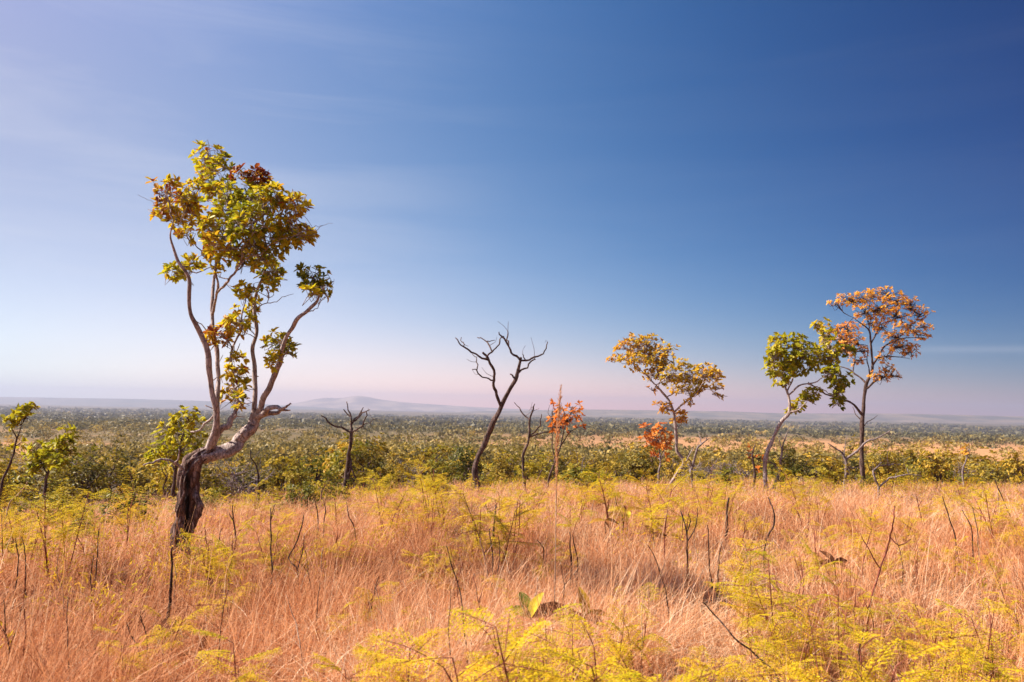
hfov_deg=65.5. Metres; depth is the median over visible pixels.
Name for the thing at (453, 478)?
valley tree
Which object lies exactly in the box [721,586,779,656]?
feathery plant
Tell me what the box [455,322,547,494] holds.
leafless tree
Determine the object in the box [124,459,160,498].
valley tree
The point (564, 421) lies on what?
tree
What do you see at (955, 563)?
feathery plant
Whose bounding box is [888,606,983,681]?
feathery plant
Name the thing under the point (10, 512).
feathery plant
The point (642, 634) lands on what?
burnt stick
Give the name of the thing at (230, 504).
feathery plant
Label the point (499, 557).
burnt stick
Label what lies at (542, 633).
feathery plant
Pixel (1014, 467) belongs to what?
valley tree
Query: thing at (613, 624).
feathery plant
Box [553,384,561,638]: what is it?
grass stalk
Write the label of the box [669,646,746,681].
feathery plant
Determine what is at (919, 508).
burnt stick
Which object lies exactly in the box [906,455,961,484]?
bright shrub
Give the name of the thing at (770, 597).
feathery plant
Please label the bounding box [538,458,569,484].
valley tree
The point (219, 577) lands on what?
feathery plant
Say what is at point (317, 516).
burnt stick
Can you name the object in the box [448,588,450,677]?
burnt stick
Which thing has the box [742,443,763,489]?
charred sapling
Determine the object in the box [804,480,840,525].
feathery plant
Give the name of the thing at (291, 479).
bright shrub
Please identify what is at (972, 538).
burnt stick
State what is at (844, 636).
feathery plant
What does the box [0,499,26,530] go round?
feathery plant
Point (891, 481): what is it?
crest shrub
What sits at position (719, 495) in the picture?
feathery plant
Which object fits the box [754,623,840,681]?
feathery plant
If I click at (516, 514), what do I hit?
feathery plant
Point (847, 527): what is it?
feathery plant
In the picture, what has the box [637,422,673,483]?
tree
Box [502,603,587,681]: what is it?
feathery plant
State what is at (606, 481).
feathery plant
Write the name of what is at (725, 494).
feathery plant
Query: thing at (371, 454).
bright shrub
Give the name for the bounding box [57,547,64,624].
burnt stick
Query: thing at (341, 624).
feathery plant
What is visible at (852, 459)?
olive bush
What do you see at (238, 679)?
feathery plant
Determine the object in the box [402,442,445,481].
valley tree
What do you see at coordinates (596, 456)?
valley tree
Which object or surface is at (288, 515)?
feathery plant
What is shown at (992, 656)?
feathery plant
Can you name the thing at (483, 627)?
feathery plant
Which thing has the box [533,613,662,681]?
feathery plant
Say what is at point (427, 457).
olive bush
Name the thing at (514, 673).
feathery plant
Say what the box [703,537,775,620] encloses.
feathery plant
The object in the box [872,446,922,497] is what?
dead branch
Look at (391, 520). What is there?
feathery plant
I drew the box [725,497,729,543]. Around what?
burnt stub
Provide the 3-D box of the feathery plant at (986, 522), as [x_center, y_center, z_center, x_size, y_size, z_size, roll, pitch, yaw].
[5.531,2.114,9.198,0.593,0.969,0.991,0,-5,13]
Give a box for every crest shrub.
[0,497,43,528]
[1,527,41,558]
[31,492,94,526]
[38,477,77,509]
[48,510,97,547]
[77,492,158,532]
[142,495,167,510]
[164,490,222,514]
[201,478,247,507]
[255,493,293,513]
[279,482,313,508]
[287,468,347,514]
[308,480,332,501]
[311,485,345,503]
[318,478,359,493]
[334,488,351,504]
[358,482,373,495]
[366,468,401,497]
[375,483,397,497]
[415,475,450,495]
[423,475,456,497]
[466,472,496,492]
[479,474,494,488]
[499,474,520,486]
[554,468,572,485]
[559,464,595,485]
[563,466,605,496]
[569,462,616,484]
[712,465,744,486]
[756,458,808,488]
[801,466,847,486]
[816,463,850,490]
[856,468,883,485]
[857,474,874,493]
[875,469,907,493]
[897,466,934,485]
[955,473,987,487]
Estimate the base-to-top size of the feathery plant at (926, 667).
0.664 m
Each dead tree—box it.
[681,434,709,485]
[768,424,790,491]
[828,428,899,490]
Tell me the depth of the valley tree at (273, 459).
62.40 m
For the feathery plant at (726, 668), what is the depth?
4.08 m
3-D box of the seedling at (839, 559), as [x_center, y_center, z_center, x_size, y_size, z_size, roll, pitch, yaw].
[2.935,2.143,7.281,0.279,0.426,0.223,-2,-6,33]
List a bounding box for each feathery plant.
[0,489,21,516]
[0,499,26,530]
[0,510,31,553]
[0,513,29,566]
[2,503,66,564]
[3,484,79,589]
[5,500,51,547]
[10,517,40,542]
[21,487,110,571]
[63,496,87,528]
[67,489,110,519]
[71,506,105,539]
[95,626,154,681]
[102,466,154,553]
[128,598,226,681]
[173,515,264,608]
[177,533,232,599]
[191,552,250,613]
[191,629,281,681]
[208,582,259,625]
[218,494,244,523]
[238,522,296,585]
[242,480,271,525]
[253,499,268,517]
[260,512,299,547]
[264,498,285,520]
[264,527,300,564]
[265,481,279,499]
[302,652,390,681]
[312,530,335,570]
[315,601,366,646]
[321,523,371,563]
[326,495,346,526]
[332,581,400,636]
[336,486,370,514]
[349,474,421,541]
[351,627,463,681]
[352,629,411,681]
[355,596,383,642]
[360,467,394,510]
[364,489,401,517]
[368,501,416,539]
[373,627,498,681]
[388,492,417,517]
[395,478,432,518]
[400,472,447,526]
[401,606,430,637]
[402,549,446,591]
[406,546,449,584]
[409,459,461,527]
[411,462,439,488]
[414,486,450,537]
[420,467,443,498]
[424,539,466,592]
[431,488,506,567]
[442,534,473,569]
[443,492,547,593]
[446,480,476,510]
[447,605,641,681]
[447,606,547,681]
[461,535,502,560]
[465,601,511,649]
[469,527,525,569]
[475,643,562,681]
[477,487,515,546]
[480,575,497,605]
[488,489,546,563]
[494,483,516,523]
[494,578,518,622]
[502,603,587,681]
[507,466,559,523]
[514,498,550,534]
[526,627,615,681]
[531,533,561,582]
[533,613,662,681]
[552,538,583,584]
[553,486,577,519]
[556,496,597,540]
[558,614,624,681]
[570,478,595,523]
[571,479,589,508]
[577,469,629,538]
[589,605,648,673]
[595,466,614,494]
[595,476,624,508]
[596,630,658,681]
[604,582,669,672]
[606,588,625,623]
[612,664,723,681]
[614,500,634,524]
[618,475,677,542]
[630,458,691,570]
[635,493,662,531]
[638,468,660,495]
[662,499,705,552]
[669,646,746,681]
[674,661,740,681]
[676,471,705,504]
[678,505,717,543]
[687,479,726,514]
[691,461,729,512]
[693,477,753,523]
[698,496,724,525]
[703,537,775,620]
[709,476,741,521]
[713,550,817,680]
[717,659,777,681]
[719,475,745,507]
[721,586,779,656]
[725,612,788,681]
[727,548,761,590]
[728,575,770,651]
[733,551,771,624]
[734,510,756,536]
[736,599,965,681]
[739,511,769,547]
[746,556,826,653]
[746,598,811,680]
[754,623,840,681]
[766,640,826,680]
[769,471,797,505]
[769,531,839,588]
[773,458,818,523]
[781,485,824,537]
[786,529,813,568]
[788,630,924,681]
[789,571,886,677]
[792,473,822,508]
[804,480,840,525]
[811,521,846,552]
[811,556,850,601]
[826,569,896,656]
[830,648,878,681]
[833,517,856,546]
[834,504,886,575]
[836,527,866,571]
[854,504,892,550]
[859,540,901,581]
[863,649,944,681]
[867,603,932,675]
[867,639,896,681]
[872,550,910,600]
[885,598,958,667]
[886,511,929,541]
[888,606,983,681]
[895,516,943,582]
[906,617,1005,681]
[910,495,942,527]
[916,505,936,521]
[925,597,1021,681]
[929,487,965,515]
[930,498,967,534]
[935,503,952,521]
[936,628,1002,680]
[938,536,976,583]
[944,481,978,510]
[948,656,1023,681]
[951,477,982,498]
[958,481,1016,547]
[960,495,1011,545]
[973,490,1004,518]
[973,535,1016,583]
[981,504,1020,530]
[981,601,1023,655]
[982,555,1023,634]
[991,514,1022,553]
[991,635,1023,681]
[995,522,1023,574]
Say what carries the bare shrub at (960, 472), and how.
on the ground at (596, 440)
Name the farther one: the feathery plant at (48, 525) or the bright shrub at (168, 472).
the bright shrub at (168, 472)
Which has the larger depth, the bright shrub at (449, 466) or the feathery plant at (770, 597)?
the bright shrub at (449, 466)
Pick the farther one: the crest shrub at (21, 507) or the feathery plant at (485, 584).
the crest shrub at (21, 507)
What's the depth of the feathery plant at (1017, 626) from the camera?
5.23 m
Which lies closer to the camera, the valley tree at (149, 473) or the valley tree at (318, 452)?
the valley tree at (149, 473)
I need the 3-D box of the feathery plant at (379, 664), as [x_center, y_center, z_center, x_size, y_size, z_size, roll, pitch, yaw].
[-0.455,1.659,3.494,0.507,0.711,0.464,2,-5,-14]
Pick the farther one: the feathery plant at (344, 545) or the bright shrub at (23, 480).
the bright shrub at (23, 480)
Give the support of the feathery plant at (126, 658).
on the ground at (596, 440)
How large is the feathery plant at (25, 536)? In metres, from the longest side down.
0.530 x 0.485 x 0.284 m
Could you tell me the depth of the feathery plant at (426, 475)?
13.10 m
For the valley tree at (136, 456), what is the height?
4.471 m
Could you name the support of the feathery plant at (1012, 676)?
on the ground at (596, 440)
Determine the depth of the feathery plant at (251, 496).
11.52 m
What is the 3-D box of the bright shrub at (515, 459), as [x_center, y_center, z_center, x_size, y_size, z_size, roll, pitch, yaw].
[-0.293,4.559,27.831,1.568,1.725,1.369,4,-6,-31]
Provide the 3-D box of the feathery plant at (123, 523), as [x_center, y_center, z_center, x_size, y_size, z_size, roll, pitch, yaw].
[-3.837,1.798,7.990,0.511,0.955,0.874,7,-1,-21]
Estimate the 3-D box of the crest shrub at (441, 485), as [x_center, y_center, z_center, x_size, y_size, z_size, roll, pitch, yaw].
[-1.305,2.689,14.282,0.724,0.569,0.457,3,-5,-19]
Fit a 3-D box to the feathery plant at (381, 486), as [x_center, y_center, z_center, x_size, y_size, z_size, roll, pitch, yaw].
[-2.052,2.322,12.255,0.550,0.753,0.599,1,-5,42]
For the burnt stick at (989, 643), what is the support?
on the ground at (596, 440)
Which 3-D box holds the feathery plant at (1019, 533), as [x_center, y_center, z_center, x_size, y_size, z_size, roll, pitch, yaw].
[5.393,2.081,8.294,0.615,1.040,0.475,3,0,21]
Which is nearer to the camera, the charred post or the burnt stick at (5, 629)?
the burnt stick at (5, 629)
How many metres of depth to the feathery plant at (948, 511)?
10.90 m
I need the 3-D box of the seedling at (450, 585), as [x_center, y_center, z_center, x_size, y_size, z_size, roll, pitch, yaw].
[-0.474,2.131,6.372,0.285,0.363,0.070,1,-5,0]
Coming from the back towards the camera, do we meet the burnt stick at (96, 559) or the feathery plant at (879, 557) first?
the feathery plant at (879, 557)
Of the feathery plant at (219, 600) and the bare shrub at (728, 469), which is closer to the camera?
the feathery plant at (219, 600)
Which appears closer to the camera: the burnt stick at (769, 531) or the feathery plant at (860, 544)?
the feathery plant at (860, 544)
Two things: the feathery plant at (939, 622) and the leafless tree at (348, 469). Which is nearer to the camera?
the feathery plant at (939, 622)
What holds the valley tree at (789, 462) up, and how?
on the ground at (596, 440)
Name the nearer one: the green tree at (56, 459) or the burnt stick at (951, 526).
the burnt stick at (951, 526)
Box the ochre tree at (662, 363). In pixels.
[605,332,727,489]
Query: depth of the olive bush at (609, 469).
33.99 m
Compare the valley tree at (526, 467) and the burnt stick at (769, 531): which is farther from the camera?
the valley tree at (526, 467)
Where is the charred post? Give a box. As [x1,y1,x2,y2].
[164,547,172,641]
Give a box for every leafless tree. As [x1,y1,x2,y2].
[321,402,377,499]
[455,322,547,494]
[514,402,560,489]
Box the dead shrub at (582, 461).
[570,442,591,480]
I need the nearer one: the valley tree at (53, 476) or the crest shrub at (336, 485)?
the crest shrub at (336, 485)
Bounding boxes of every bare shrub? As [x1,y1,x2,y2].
[70,457,115,507]
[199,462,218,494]
[209,452,279,497]
[212,472,249,496]
[399,463,426,488]
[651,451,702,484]
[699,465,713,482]
[701,456,726,482]
[706,459,739,479]
[729,461,760,480]
[952,456,978,481]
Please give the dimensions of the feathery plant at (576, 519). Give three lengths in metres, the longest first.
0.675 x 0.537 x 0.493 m
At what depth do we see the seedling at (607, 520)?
9.57 m
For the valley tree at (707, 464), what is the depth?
74.17 m
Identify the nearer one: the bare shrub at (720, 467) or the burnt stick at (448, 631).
the burnt stick at (448, 631)
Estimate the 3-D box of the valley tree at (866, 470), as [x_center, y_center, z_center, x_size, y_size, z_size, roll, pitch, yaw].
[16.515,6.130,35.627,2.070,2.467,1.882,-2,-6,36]
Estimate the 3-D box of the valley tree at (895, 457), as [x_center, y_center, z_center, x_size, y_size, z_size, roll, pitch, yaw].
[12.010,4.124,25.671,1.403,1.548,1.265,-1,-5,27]
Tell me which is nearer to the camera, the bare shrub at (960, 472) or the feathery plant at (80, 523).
the feathery plant at (80, 523)
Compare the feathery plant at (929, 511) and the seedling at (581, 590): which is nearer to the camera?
the seedling at (581, 590)
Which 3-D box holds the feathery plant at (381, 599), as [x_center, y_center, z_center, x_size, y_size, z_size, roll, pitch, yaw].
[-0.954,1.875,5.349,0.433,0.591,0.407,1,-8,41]
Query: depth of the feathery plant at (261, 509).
11.33 m
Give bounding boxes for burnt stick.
[0,600,22,670]
[5,481,27,532]
[12,537,18,607]
[21,537,26,612]
[23,574,26,655]
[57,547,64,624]
[66,599,69,680]
[89,555,93,611]
[93,528,99,590]
[126,622,140,659]
[137,609,147,664]
[145,546,159,617]
[170,557,176,610]
[217,592,227,666]
[229,505,235,548]
[269,508,272,594]
[288,515,303,585]
[291,545,311,612]
[314,498,318,538]
[316,581,319,648]
[446,546,471,661]
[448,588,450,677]
[457,562,462,616]
[473,578,487,642]
[480,539,492,590]
[489,529,493,593]
[492,505,495,548]
[496,536,499,590]
[560,563,577,598]
[569,532,571,595]
[573,536,577,586]
[641,598,642,675]
[647,544,669,632]
[680,509,697,599]
[681,570,702,627]
[693,531,697,574]
[702,602,771,681]
[707,525,713,602]
[715,541,722,605]
[740,522,747,560]
[754,655,778,681]
[763,497,774,569]
[799,555,803,595]
[813,525,817,585]
[858,630,862,678]
[861,593,875,660]
[894,533,903,601]
[916,496,921,523]
[942,496,958,566]
[962,510,973,569]
[972,507,980,573]
[985,611,993,680]
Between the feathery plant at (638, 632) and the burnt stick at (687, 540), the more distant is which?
the burnt stick at (687, 540)
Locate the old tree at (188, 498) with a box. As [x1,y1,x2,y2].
[139,139,333,567]
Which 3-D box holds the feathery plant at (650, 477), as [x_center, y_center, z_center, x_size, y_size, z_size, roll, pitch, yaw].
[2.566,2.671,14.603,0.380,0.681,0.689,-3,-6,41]
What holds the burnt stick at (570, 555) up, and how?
on the ground at (596, 440)
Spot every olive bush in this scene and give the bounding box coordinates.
[0,460,28,509]
[72,435,147,510]
[380,442,452,487]
[591,452,656,484]
[796,448,855,481]
[841,448,917,480]
[933,446,1010,485]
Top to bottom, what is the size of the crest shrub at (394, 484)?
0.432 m
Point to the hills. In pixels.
(359, 403)
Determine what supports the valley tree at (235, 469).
on the ground at (596, 440)
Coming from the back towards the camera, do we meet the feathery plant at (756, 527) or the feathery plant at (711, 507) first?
the feathery plant at (711, 507)
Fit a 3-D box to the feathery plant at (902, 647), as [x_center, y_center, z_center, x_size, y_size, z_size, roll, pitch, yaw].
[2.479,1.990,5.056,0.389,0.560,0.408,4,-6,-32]
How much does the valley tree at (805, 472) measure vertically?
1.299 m
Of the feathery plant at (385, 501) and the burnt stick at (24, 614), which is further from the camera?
the feathery plant at (385, 501)
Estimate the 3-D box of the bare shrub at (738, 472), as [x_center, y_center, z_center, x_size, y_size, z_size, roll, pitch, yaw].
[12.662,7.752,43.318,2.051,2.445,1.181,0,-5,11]
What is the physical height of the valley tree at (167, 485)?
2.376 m
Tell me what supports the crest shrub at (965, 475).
on the ground at (596, 440)
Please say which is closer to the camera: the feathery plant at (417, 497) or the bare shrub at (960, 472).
the feathery plant at (417, 497)
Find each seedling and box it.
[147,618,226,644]
[180,635,209,661]
[436,584,466,607]
[509,592,573,634]
[554,587,612,627]
[588,518,618,545]
[609,505,642,530]
[641,524,667,546]
[815,550,847,584]
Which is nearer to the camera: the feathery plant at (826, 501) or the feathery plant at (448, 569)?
the feathery plant at (448, 569)
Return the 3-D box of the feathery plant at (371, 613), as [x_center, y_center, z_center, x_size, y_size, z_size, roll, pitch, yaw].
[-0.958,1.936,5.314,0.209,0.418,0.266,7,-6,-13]
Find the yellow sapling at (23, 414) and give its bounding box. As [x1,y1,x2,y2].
[0,401,39,510]
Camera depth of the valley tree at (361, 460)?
24.36 m
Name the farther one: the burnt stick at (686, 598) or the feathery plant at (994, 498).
the feathery plant at (994, 498)
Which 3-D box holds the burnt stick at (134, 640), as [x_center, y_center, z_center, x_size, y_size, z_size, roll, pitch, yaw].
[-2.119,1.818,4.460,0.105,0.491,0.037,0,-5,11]
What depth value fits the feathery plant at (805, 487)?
13.11 m
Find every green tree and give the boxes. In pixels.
[20,423,81,502]
[144,405,208,507]
[761,317,857,490]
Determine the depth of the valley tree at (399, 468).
25.70 m
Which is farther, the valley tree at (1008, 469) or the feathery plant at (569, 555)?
the valley tree at (1008, 469)
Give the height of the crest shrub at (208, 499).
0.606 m
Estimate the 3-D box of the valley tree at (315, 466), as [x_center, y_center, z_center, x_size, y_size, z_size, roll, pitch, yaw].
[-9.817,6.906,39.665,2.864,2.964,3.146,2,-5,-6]
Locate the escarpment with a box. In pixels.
[441,410,1023,423]
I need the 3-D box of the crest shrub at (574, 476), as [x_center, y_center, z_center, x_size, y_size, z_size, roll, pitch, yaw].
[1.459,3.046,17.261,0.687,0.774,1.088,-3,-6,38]
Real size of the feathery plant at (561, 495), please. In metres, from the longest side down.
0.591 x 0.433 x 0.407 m
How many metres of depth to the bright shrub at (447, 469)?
25.04 m
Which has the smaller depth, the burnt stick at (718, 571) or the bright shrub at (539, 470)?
the burnt stick at (718, 571)
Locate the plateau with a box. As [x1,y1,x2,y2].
[0,397,344,409]
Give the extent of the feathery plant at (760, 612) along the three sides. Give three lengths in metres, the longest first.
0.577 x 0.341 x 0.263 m
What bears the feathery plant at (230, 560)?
on the ground at (596, 440)
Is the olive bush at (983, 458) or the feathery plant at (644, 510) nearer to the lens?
the feathery plant at (644, 510)
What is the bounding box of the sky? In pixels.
[0,0,1023,415]
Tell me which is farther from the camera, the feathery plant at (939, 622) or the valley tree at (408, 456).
the valley tree at (408, 456)
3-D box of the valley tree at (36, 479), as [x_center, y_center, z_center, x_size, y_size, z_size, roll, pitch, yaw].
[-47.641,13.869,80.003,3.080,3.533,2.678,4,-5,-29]
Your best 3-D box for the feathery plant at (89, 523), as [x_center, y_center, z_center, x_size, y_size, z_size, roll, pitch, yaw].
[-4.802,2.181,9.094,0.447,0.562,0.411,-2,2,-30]
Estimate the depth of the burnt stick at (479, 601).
5.01 m
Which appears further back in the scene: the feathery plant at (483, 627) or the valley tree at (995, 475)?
the valley tree at (995, 475)
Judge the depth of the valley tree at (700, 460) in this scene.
142.92 m
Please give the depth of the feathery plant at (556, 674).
3.12 m
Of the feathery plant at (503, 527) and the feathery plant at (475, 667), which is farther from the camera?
the feathery plant at (503, 527)
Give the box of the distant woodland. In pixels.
[0,405,1023,472]
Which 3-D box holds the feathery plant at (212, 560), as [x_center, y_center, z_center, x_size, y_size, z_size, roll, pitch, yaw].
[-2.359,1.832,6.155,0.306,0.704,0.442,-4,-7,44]
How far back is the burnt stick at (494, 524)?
9.04 m
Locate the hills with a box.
[284,396,528,411]
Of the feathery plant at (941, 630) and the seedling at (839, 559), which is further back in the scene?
the seedling at (839, 559)
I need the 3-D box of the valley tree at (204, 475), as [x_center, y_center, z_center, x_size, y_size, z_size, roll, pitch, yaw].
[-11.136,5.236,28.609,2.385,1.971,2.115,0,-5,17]
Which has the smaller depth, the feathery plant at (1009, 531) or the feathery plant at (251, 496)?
the feathery plant at (1009, 531)
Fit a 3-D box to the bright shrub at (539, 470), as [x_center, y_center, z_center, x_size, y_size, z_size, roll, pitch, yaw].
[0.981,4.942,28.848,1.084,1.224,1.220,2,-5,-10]
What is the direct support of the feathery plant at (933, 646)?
on the ground at (596, 440)
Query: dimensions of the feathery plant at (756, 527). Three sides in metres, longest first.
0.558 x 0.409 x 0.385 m
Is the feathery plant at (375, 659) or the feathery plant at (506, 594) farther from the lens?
the feathery plant at (506, 594)
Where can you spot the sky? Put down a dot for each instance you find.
(703, 177)
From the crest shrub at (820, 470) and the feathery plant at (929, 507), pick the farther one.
the crest shrub at (820, 470)
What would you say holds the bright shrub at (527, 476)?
on the ground at (596, 440)
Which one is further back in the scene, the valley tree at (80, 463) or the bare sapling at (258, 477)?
the valley tree at (80, 463)
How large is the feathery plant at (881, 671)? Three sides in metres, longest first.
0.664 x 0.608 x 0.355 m
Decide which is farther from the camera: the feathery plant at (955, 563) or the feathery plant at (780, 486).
the feathery plant at (780, 486)
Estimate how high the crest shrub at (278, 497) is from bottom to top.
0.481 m
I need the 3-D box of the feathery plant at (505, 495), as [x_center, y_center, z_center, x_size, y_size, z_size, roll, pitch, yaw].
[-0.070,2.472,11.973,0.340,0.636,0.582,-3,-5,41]
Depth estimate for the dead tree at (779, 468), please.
16.88 m
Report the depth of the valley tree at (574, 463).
36.83 m
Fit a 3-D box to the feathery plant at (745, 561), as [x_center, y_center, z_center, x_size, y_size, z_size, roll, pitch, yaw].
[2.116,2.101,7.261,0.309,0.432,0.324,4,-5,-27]
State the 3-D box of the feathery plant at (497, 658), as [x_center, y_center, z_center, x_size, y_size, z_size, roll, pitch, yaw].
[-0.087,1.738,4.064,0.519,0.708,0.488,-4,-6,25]
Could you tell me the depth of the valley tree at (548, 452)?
66.53 m
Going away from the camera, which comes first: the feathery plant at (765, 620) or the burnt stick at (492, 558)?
the feathery plant at (765, 620)
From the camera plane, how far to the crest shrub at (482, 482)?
17.19 m
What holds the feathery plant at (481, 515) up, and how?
on the ground at (596, 440)
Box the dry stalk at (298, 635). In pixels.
[286,595,304,680]
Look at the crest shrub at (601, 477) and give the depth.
16.46 m
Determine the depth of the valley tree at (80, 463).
67.17 m
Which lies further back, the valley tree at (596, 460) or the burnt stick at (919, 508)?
the valley tree at (596, 460)
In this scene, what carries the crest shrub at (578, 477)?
on the ground at (596, 440)
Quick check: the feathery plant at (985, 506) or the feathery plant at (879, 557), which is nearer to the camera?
the feathery plant at (879, 557)
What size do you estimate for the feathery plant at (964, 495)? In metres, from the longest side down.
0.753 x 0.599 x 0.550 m
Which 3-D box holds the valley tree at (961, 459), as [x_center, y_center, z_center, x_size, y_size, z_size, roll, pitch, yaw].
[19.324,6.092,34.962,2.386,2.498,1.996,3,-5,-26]
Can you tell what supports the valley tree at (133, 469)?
on the ground at (596, 440)
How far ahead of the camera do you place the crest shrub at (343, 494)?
14.64 m
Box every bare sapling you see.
[250,448,259,503]
[958,443,969,488]
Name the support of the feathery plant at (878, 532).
on the ground at (596, 440)
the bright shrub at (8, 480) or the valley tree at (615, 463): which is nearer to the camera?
the bright shrub at (8, 480)
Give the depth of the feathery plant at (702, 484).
12.60 m
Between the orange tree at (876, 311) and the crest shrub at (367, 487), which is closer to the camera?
the crest shrub at (367, 487)
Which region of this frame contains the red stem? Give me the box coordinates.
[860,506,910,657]
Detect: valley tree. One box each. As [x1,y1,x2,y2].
[1,463,41,507]
[5,454,31,489]
[18,465,86,503]
[21,471,44,487]
[32,469,79,490]
[48,453,118,506]
[61,452,99,496]
[95,451,139,494]
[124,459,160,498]
[131,456,169,499]
[133,462,172,497]
[135,451,178,485]
[155,467,208,500]
[176,467,244,499]
[207,458,246,499]
[214,462,250,493]
[220,457,260,468]
[223,456,277,495]
[225,448,267,491]
[241,456,292,491]
[241,457,274,497]
[244,457,311,496]
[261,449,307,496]
[264,449,300,495]
[288,448,317,467]
[292,442,315,462]
[301,452,329,482]
[303,441,342,463]
[306,465,355,489]
[322,435,386,492]
[325,432,394,491]
[375,456,394,474]
[385,462,409,487]
[390,454,426,488]
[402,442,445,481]
[440,459,469,484]
[446,446,488,482]
[482,441,522,482]
[511,449,548,483]
[537,443,558,467]
[538,443,589,483]
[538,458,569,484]
[558,453,593,481]
[567,453,600,473]
[578,451,603,474]
[607,449,630,479]
[610,445,658,483]
[618,436,672,481]
[623,455,664,484]
[628,455,679,483]
[660,456,688,481]
[686,455,709,472]
[693,467,709,480]
[694,461,708,476]
[702,438,768,480]
[705,458,746,475]
[714,464,745,482]
[747,442,811,480]
[747,447,796,480]
[775,456,824,481]
[790,447,834,481]
[831,456,859,481]
[847,434,905,483]
[857,454,904,482]
[864,445,907,481]
[897,442,954,483]
[913,441,969,484]
[939,451,980,485]
[973,457,1015,485]
[984,460,1023,484]
[989,450,1023,485]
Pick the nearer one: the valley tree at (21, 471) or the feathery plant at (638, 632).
the feathery plant at (638, 632)
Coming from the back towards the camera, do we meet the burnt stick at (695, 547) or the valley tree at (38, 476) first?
the valley tree at (38, 476)
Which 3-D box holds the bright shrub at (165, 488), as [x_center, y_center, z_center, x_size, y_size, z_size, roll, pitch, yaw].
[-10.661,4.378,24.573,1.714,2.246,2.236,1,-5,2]
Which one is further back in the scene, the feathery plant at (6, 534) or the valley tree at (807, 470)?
the valley tree at (807, 470)
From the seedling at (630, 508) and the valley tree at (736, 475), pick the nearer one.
the seedling at (630, 508)
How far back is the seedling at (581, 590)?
5.38 m
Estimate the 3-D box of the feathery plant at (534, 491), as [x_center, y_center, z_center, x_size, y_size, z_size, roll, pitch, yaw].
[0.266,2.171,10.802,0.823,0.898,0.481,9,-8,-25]
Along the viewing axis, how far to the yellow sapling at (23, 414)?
14.97 m
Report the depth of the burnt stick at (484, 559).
6.59 m
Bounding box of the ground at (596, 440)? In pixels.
[0,404,1023,681]
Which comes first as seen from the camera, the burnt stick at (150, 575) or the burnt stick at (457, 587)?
the burnt stick at (457, 587)
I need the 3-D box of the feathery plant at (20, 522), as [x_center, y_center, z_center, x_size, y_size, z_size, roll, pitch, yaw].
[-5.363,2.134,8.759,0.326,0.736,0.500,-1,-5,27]
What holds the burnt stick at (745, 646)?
on the ground at (596, 440)
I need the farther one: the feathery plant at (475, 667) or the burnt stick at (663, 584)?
the burnt stick at (663, 584)
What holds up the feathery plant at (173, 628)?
on the ground at (596, 440)
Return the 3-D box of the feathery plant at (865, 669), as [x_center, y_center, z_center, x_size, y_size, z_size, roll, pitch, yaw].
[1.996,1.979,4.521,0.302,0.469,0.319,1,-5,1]
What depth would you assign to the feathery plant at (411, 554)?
7.02 m
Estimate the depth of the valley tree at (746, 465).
54.81 m
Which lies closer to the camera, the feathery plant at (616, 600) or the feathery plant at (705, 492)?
the feathery plant at (616, 600)
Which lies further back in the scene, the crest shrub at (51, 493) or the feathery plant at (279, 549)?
the crest shrub at (51, 493)
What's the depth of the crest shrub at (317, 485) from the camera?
14.54 m
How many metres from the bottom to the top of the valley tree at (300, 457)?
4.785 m
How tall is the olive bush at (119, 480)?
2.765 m
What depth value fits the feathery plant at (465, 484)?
11.47 m
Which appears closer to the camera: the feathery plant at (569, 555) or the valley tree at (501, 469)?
the feathery plant at (569, 555)
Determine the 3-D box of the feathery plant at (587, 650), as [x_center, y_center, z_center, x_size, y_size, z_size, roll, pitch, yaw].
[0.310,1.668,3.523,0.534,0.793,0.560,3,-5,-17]
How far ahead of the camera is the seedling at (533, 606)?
5.47 m
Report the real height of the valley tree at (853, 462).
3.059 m
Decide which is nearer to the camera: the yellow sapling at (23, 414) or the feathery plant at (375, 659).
the feathery plant at (375, 659)
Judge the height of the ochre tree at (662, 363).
3.527 m
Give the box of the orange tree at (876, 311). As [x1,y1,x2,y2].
[808,286,934,486]
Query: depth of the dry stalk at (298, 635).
4.16 m
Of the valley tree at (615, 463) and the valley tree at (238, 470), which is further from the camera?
the valley tree at (615, 463)
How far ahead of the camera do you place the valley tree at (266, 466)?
56.67 m
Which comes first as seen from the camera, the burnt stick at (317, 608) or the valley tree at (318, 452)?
the burnt stick at (317, 608)
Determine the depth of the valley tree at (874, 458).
23.78 m
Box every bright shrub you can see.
[0,443,100,511]
[0,457,36,511]
[0,460,38,504]
[124,449,180,505]
[147,455,210,492]
[264,455,310,492]
[285,441,342,492]
[318,433,373,489]
[341,440,384,488]
[422,443,459,485]
[433,458,468,485]
[448,444,486,484]
[472,450,508,487]
[481,446,521,486]
[512,451,563,486]
[527,461,553,482]
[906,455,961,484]

